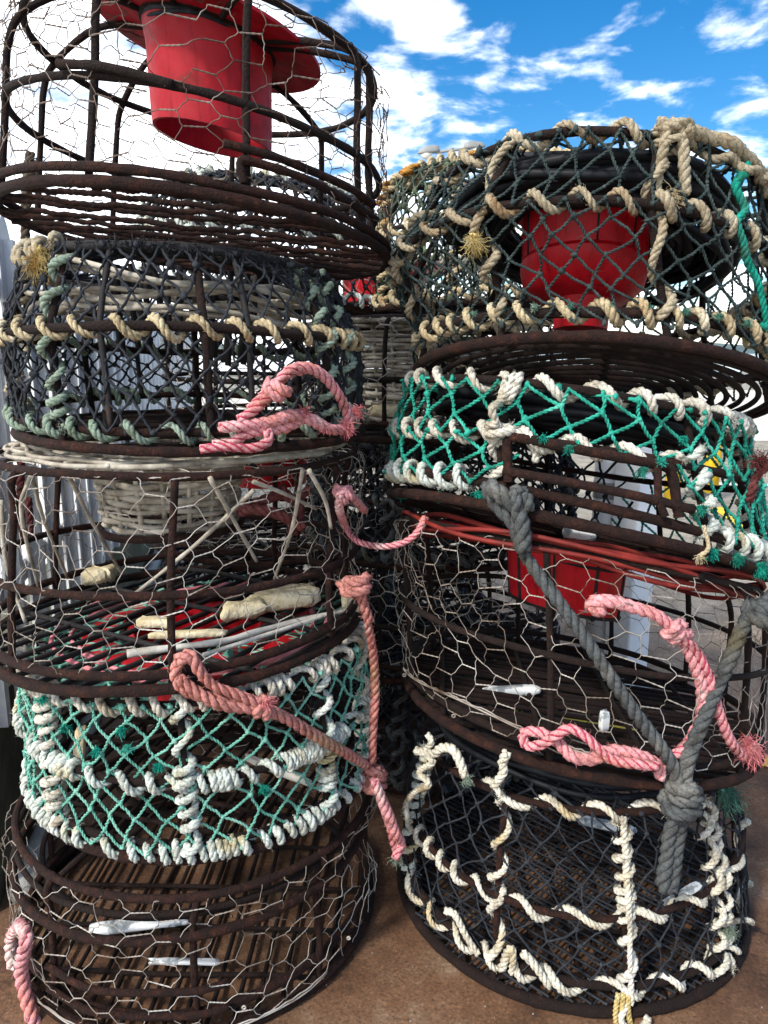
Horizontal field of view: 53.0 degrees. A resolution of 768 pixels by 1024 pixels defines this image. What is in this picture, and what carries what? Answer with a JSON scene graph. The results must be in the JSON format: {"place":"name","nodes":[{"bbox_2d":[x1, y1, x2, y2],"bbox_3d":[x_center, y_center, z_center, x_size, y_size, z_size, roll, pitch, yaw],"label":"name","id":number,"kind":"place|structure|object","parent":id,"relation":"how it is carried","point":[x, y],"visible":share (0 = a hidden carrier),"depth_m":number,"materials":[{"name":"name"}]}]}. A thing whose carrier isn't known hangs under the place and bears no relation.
{"place":"outdoors","nodes":[
{"label":"outdoors","id":0,"kind":"place"},
{"bbox_2d":[0,462,62,584],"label":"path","id":1,"kind":"structure","parent":0,"point":[26,581],"depth_m":5.62,"materials":[{"name":"concrete"}]},
{"bbox_2d":[0,441,767,1023],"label":"ground","id":2,"kind":"structure","parent":0,"point":[404,973],"depth_m":1.43,"materials":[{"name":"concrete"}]},
{"bbox_2d":[0,514,161,903],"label":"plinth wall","id":3,"kind":"structure","parent":2,"relation":"on","point":[11,750],"depth_m":1.59,"materials":[{"name":"concrete"}]},
{"bbox_2d":[7,496,184,903],"bbox_3d":[-1.305,0.044,4.737,0.048,0.047,6.782,-2,12,-10],"label":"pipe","id":4,"kind":"object","parent":2,"relation":"on","point":[35,840],"visible":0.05,"depth_m":1.61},
{"bbox_2d":[0,215,193,727],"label":"palisade fence","id":5,"kind":"object","parent":2,"relation":"on","point":[78,549],"visible":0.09,"depth_m":2.02,"materials":[{"name":"metal"}]},
{"bbox_2d":[20,150,36,238],"bbox_3d":[-0.740,-0.617,1.620,0.081,0.271,0.035,5,13,24],"label":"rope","id":6,"kind":"object","parent":5,"relation":"hanging from","point":[25,232],"visible":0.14,"depth_m":1.61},
{"bbox_2d":[0,709,376,1023],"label":"lobster pot","id":7,"kind":"object","parent":2,"relation":"on","point":[343,830],"visible":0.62,"depth_m":1.25,"materials":[{"name":"metal"}]},
{"bbox_2d":[4,916,40,1023],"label":"rope","id":8,"kind":"object","parent":7,"relation":"hanging from","point":[21,974],"visible":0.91,"depth_m":1.21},
{"bbox_2d":[89,919,188,934],"bbox_3d":[-0.440,0.739,1.380,0.179,0.020,0.031,-1,12,-6],"label":"lath","id":9,"kind":"object","parent":7,"relation":"in","point":[125,926],"visible":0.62,"depth_m":1.37,"materials":[{"name":"paint"}]},
{"bbox_2d":[148,957,219,965],"bbox_3d":[-0.335,0.752,1.287,0.123,0.007,0.012,0,12,1],"label":"lath","id":10,"kind":"object","parent":7,"relation":"in","point":[186,961],"visible":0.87,"depth_m":1.28,"materials":[{"name":"paint"}]},
{"bbox_2d":[6,574,370,867],"bbox_3d":[-0.331,0.325,1.398,0.634,0.293,0.636,0,12,0],"label":"lobster pot","id":11,"kind":"object","parent":7,"relation":"on","point":[45,752],"visible":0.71,"depth_m":1.18,"materials":[{"name":"fabric"}]},
{"bbox_2d":[73,725,86,761],"bbox_3d":[-0.505,0.387,1.277,0.018,0.054,0.045,-2,12,-9],"label":"lath","id":12,"kind":"object","parent":11,"relation":"in","point":[82,744],"visible":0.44,"depth_m":1.27,"materials":[{"name":"wood"}]},
{"bbox_2d":[0,437,364,697],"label":"lobster pot","id":13,"kind":"object","parent":11,"relation":"on","point":[166,485],"visible":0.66,"depth_m":1.18,"materials":[{"name":"metal"}]},
{"bbox_2d":[16,462,33,542],"bbox_3d":[-0.717,-0.024,1.527,0.042,0.182,0.026,0,12,0],"label":"rope","id":14,"kind":"object","parent":13,"relation":"hanging from","point":[20,481],"visible":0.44,"depth_m":1.53,"materials":[{"name":"fabric"}]},
{"bbox_2d":[81,564,116,585],"bbox_3d":[-0.565,0.126,1.525,0.055,0.038,0.055,0,12,0],"label":"foam lump","id":15,"kind":"object","parent":13,"relation":"in","point":[105,574],"visible":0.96,"depth_m":1.51,"materials":[{"name":"beige plastic"}]},
{"bbox_2d":[136,615,166,629],"bbox_3d":[-0.373,0.180,1.254,0.060,0.020,0.028,0,12,0],"label":"foam lump","id":16,"kind":"object","parent":13,"relation":"in","point":[144,622],"visible":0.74,"depth_m":1.24,"materials":[{"name":"beige plastic"}]},
{"bbox_2d":[0,230,369,457],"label":"lobster pot","id":17,"kind":"object","parent":13,"relation":"on","point":[55,260],"visible":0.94,"depth_m":1.07,"materials":[{"name":"fabric"}]},
{"bbox_2d":[0,0,391,280],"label":"lobster pot","id":18,"kind":"object","parent":17,"relation":"on","point":[216,75],"visible":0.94,"depth_m":1.14,"materials":[{"name":"metal"}]},
{"bbox_2d":[199,361,367,453],"bbox_3d":[-0.121,-0.148,1.063,0.057,0.119,0.286,12,16,44],"label":"rope","id":19,"kind":"object","parent":17,"relation":"attached to","point":[245,425],"visible":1,"depth_m":1.02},
{"bbox_2d":[148,628,227,638],"bbox_3d":[-0.308,0.192,1.210,0.123,0.013,0.017,-1,12,-3],"label":"lath","id":20,"kind":"object","parent":13,"relation":"in","point":[197,633],"visible":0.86,"depth_m":1.20,"materials":[{"name":"wood"}]},
{"bbox_2d":[127,608,346,657],"bbox_3d":[-0.198,0.191,1.183,0.374,0.014,0.070,-7,14,-30],"label":"stick","id":21,"kind":"object","parent":13,"relation":"in","point":[258,633],"visible":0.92,"depth_m":1.16,"materials":[{"name":"white wood"}]},
{"bbox_2d":[220,595,265,622],"bbox_3d":[-0.240,0.166,1.318,0.087,0.034,0.038,-5,13,-21],"label":"foam lump","id":22,"kind":"object","parent":13,"relation":"in","point":[233,610],"visible":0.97,"depth_m":1.30,"materials":[{"name":"beige plastic"}]},
{"bbox_2d":[236,483,312,535],"bbox_3d":[-0.184,-0.003,1.267,0.135,0.092,0.048,0,12,0],"label":"rope","id":23,"kind":"object","parent":13,"relation":"in","point":[259,508],"visible":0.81,"depth_m":1.26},
{"bbox_2d":[253,584,295,592],"bbox_3d":[-0.204,0.142,1.430,0.107,0.013,0.014,-2,12,-9],"label":"lath","id":24,"kind":"object","parent":13,"relation":"in","point":[285,586],"visible":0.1,"depth_m":1.43,"materials":[{"name":"wood"}]},
{"bbox_2d":[167,571,387,795],"bbox_3d":[-0.128,0.308,1.166,0.380,0.413,0.088,-11,16,-42],"label":"rope","id":25,"kind":"object","parent":13,"relation":"hanging from","point":[226,698],"visible":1,"depth_m":1.15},
{"bbox_2d":[369,777,405,869],"bbox_3d":[0.008,0.535,1.330,0.065,0.198,0.060,0,12,0],"label":"rope","id":26,"kind":"object","parent":25,"relation":"hanging from","point":[397,840],"visible":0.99,"depth_m":1.31,"materials":[{"name":"pink fabric"}]},
{"bbox_2d":[242,582,320,612],"bbox_3d":[-0.183,0.153,1.361,0.140,0.051,0.054,-2,12,-10],"label":"foam lump","id":27,"kind":"object","parent":13,"relation":"in","point":[286,598],"visible":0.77,"depth_m":1.34,"materials":[{"name":"beige plastic"}]},
{"bbox_2d":[341,596,359,611],"bbox_3d":[-0.058,0.153,1.342,0.032,0.048,0.020,-5,13,-22],"label":"foam lump","id":28,"kind":"object","parent":13,"relation":"in","point":[344,601],"visible":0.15,"depth_m":1.33,"materials":[{"name":"beige plastic"}]},
{"bbox_2d":[332,483,428,550],"bbox_3d":[-0.003,0.006,1.217,0.151,0.123,0.136,0,12,0],"label":"rope","id":29,"kind":"object","parent":13,"relation":"hanging from","point":[343,495],"visible":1,"depth_m":1.23,"materials":[{"name":"pink fabric"}]},
{"bbox_2d":[244,753,311,785],"bbox_3d":[-0.172,0.420,1.252,0.128,0.032,0.013,4,13,19],"label":"stick","id":30,"kind":"object","parent":11,"relation":"in","point":[254,760],"visible":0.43,"depth_m":1.24,"materials":[{"name":"white wood"}]},
{"bbox_2d":[186,581,395,747],"bbox_3d":[-0.308,0.424,2.334,0.702,0.302,0.701,8,14,32],"label":"lobster pot","id":31,"kind":"object","parent":2,"relation":"on","point":[296,697],"visible":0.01,"depth_m":2.10,"materials":[{"name":"metal"}]},
{"bbox_2d":[156,516,395,664],"bbox_3d":[-0.317,0.197,2.291,0.702,0.295,0.710,-5,13,-24],"label":"lobster pot","id":32,"kind":"object","parent":31,"relation":"on","point":[388,584],"visible":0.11,"depth_m":2.16,"materials":[{"name":"metal"}]},
{"bbox_2d":[148,447,386,566],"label":"lobster pot","id":33,"kind":"object","parent":32,"relation":"on","point":[227,559],"visible":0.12,"depth_m":2.10,"materials":[{"name":"wicker"}]},
{"bbox_2d":[160,321,411,439],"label":"lobster pot","id":34,"kind":"object","parent":33,"relation":"on","point":[218,406],"visible":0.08,"depth_m":2.04,"materials":[{"name":"wicker"}]},
{"bbox_2d":[135,164,396,317],"bbox_3d":[-0.310,-0.710,2.095,0.710,0.366,0.704,0,12,0],"label":"lobster pot","id":35,"kind":"object","parent":34,"relation":"on","point":[359,307],"visible":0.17,"depth_m":1.85,"materials":[{"name":"wicker"}]},
{"bbox_2d":[4,372,761,389],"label":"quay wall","id":36,"kind":"structure","parent":2,"relation":"on","point":[745,386],"depth_m":20.66,"materials":[{"name":"grey concrete"}]},
{"bbox_2d":[307,555,487,675],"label":"lobster pot","id":37,"kind":"object","parent":2,"relation":"on","point":[462,590],"visible":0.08,"depth_m":2.61,"materials":[{"name":"metal"}]},
{"bbox_2d":[290,460,482,573],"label":"lobster pot","id":38,"kind":"object","parent":37,"relation":"on","point":[367,492],"visible":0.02,"depth_m":2.56,"materials":[{"name":"metal"}]},
{"bbox_2d":[281,376,475,467],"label":"lobster pot","id":39,"kind":"object","parent":38,"relation":"on","point":[420,456],"visible":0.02,"depth_m":2.40,"materials":[{"name":"metal"}]},
{"bbox_2d":[284,253,485,347],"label":"lobster pot","id":40,"kind":"object","parent":39,"relation":"on","point":[346,284],"visible":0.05,"depth_m":2.33,"materials":[{"name":"metal"}]},
{"bbox_2d":[40,601,762,1021],"bbox_3d":[0.326,0.636,2.025,2.548,0.008,2.696,0,12,0],"label":"grit","id":41,"kind":"object","parent":2,"relation":"on","point":[394,865],"visible":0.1,"depth_m":1.37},
{"bbox_2d":[310,606,560,798],"bbox_3d":[0.142,0.466,2.119,0.702,0.295,0.710,9,15,37],"label":"lobster pot","id":42,"kind":"object","parent":2,"relation":"on","point":[401,737],"visible":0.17,"depth_m":1.83,"materials":[{"name":"metal"}]},
{"bbox_2d":[305,517,562,686],"bbox_3d":[0.130,0.201,2.073,0.699,0.287,0.701,0,12,0],"label":"lobster pot","id":43,"kind":"object","parent":42,"relation":"on","point":[490,607],"visible":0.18,"depth_m":1.99,"materials":[{"name":"metal"}]},
{"bbox_2d":[305,437,579,572],"bbox_3d":[0.150,-0.075,2.004,0.710,0.295,0.702,0,12,0],"label":"lobster pot","id":44,"kind":"object","parent":43,"relation":"on","point":[392,509],"visible":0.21,"depth_m":1.75,"materials":[{"name":"metal"}]},
{"bbox_2d":[302,314,579,445],"bbox_3d":[0.140,-0.349,1.952,0.703,0.287,0.701,0,12,0],"label":"lobster pot","id":45,"kind":"object","parent":44,"relation":"on","point":[383,345],"visible":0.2,"depth_m":1.73,"materials":[{"name":"wicker"}]},
{"bbox_2d":[369,403,404,417],"bbox_3d":[0.015,-0.229,1.739,0.097,0.032,0.031,-2,12,-8],"label":"foam lump","id":46,"kind":"object","parent":45,"relation":"in","point":[376,411],"visible":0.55,"depth_m":1.72,"materials":[{"name":"beige plastic"}]},
{"bbox_2d":[371,146,570,313],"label":"lobster pot","id":47,"kind":"object","parent":45,"relation":"on","point":[411,178],"visible":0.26,"depth_m":1.77,"materials":[{"name":"fabric"}]},
{"bbox_2d":[342,679,767,766],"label":"yellow line","id":48,"kind":"object","parent":2,"relation":"on","point":[764,764],"depth_m":2.18,"materials":[{"name":"yellow paint"}]},
{"bbox_2d":[396,678,754,1023],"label":"lobster pot","id":49,"kind":"object","parent":2,"relation":"on","point":[730,883],"visible":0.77,"depth_m":1.29,"materials":[{"name":"metal"}]},
{"bbox_2d":[393,510,767,790],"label":"lobster pot","id":50,"kind":"object","parent":49,"relation":"on","point":[578,572],"visible":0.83,"depth_m":1.30,"materials":[{"name":"metal"}]},
{"bbox_2d":[482,684,540,695],"bbox_3d":[0.240,0.335,1.446,0.110,0.020,0.026,0,12,0],"label":"lath","id":51,"kind":"object","parent":50,"relation":"in","point":[523,689],"visible":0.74,"depth_m":1.44,"materials":[{"name":"paint"}]},
{"bbox_2d":[382,366,767,582],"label":"lobster pot","id":52,"kind":"object","parent":50,"relation":"on","point":[587,419],"visible":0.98,"depth_m":1.12,"materials":[{"name":"fabric"}]},
{"bbox_2d":[385,114,767,418],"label":"lobster pot","id":53,"kind":"object","parent":52,"relation":"on","point":[609,233],"visible":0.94,"depth_m":1.10,"materials":[{"name":"metal"}]},
{"bbox_2d":[562,527,596,540],"bbox_3d":[0.302,0.032,1.191,0.052,0.034,0.033,3,12,14],"label":"foam lump","id":54,"kind":"object","parent":52,"relation":"in","point":[571,533],"visible":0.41,"depth_m":1.18,"materials":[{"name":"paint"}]},
{"bbox_2d":[480,478,767,895],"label":"rope","id":55,"kind":"object","parent":52,"relation":"hanging from","point":[681,798],"visible":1,"depth_m":1.11,"materials":[{"name":"grey fabric"}]},
{"bbox_2d":[740,446,767,502],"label":"rope","id":56,"kind":"object","parent":52,"relation":"attached to","point":[759,461],"visible":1,"depth_m":1.07,"materials":[{"name":"pink fabric"}]},
{"bbox_2d":[598,709,609,732],"bbox_3d":[0.360,0.341,1.257,0.016,0.038,0.012,-4,12,-16],"label":"tag","id":57,"kind":"object","parent":50,"relation":"hanging from","point":[604,720],"visible":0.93,"depth_m":1.25,"materials":[{"name":"paint"}]},
{"bbox_2d":[517,593,767,781],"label":"rope","id":58,"kind":"object","parent":50,"relation":"attached to","point":[678,632],"visible":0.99,"depth_m":1.11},
{"bbox_2d":[578,816,636,834],"bbox_3d":[0.484,0.678,1.665,0.123,0.025,0.027,2,12,11],"label":"lath","id":59,"kind":"object","parent":49,"relation":"in","point":[585,821],"visible":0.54,"depth_m":1.66,"materials":[{"name":"paint"}]},
{"bbox_2d":[662,881,701,905],"bbox_3d":[0.569,0.724,1.457,0.110,0.022,0.022,-7,14,-28],"label":"lath","id":60,"kind":"object","parent":49,"relation":"in","point":[692,888],"visible":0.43,"depth_m":1.46,"materials":[{"name":"paint"}]},
{"bbox_2d":[586,460,615,652],"bbox_3d":[0.703,0.166,2.459,0.095,0.745,0.095,0,12,0],"label":"service post","id":61,"kind":"object","parent":2,"relation":"on","point":[604,518],"visible":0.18,"depth_m":2.39,"materials":[{"name":"grey metal"}]},
{"bbox_2d":[596,447,662,688],"bbox_3d":[0.766,0.168,2.378,0.150,0.775,0.150,-7,14,-31],"label":"service post","id":62,"kind":"object","parent":2,"relation":"on","point":[630,642],"visible":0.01,"depth_m":2.35,"materials":[{"name":"white metal"}]},
{"bbox_2d":[664,470,683,501],"bbox_3d":[2.032,-0.325,5.387,0.170,0.502,0.170,0,12,0],"label":"bollard","id":63,"kind":"object","parent":2,"relation":"on","point":[667,494],"visible":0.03,"depth_m":5.39,"materials":[{"name":"yellow metal"}]},
{"bbox_2d":[703,445,721,502],"bbox_3d":[2.298,-0.325,5.387,0.170,0.502,0.170,0,12,0],"label":"bollard","id":64,"kind":"object","parent":2,"relation":"on","point":[710,463],"visible":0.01,"depth_m":5.35,"materials":[{"name":"yellow paint"}]},
{"bbox_2d":[712,507,742,526],"bbox_3d":[2.131,0.148,4.327,0.080,0.001,1.783,1,12,7],"label":"yellow line","id":65,"kind":"object","parent":2,"relation":"on","point":[720,510],"visible":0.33,"depth_m":5.02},
{"bbox_2d":[0,0,767,347],"label":"sky","id":66,"kind":"structure","parent":0,"point":[454,73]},
{"bbox_2d":[6,390,767,440],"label":"pavement","id":67,"kind":"structure","parent":0,"point":[761,422],"depth_m":15.36,"materials":[{"name":"concrete"}]},
{"bbox_2d":[26,354,758,371],"bbox_3d":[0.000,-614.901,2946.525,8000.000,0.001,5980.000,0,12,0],"label":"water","id":68,"kind":"structure","parent":0,"point":[273,366],"depth_m":183.18,"materials":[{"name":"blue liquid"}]},
{"bbox_2d":[418,141,484,249],"bbox_3d":[1.958,-7.328,22.985,1.971,6.980,0.260,0,12,0],"label":"street lamp","id":69,"kind":"object","parent":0,"point":[426,152],"visible":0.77,"depth_m":22.24,"materials":[{"name":"white"}]},
{"bbox_2d":[198,343,754,353],"bbox_3d":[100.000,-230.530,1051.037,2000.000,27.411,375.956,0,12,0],"label":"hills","id":70,"kind":"structure","parent":0,"point":[740,348],"depth_m":927.29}
]}

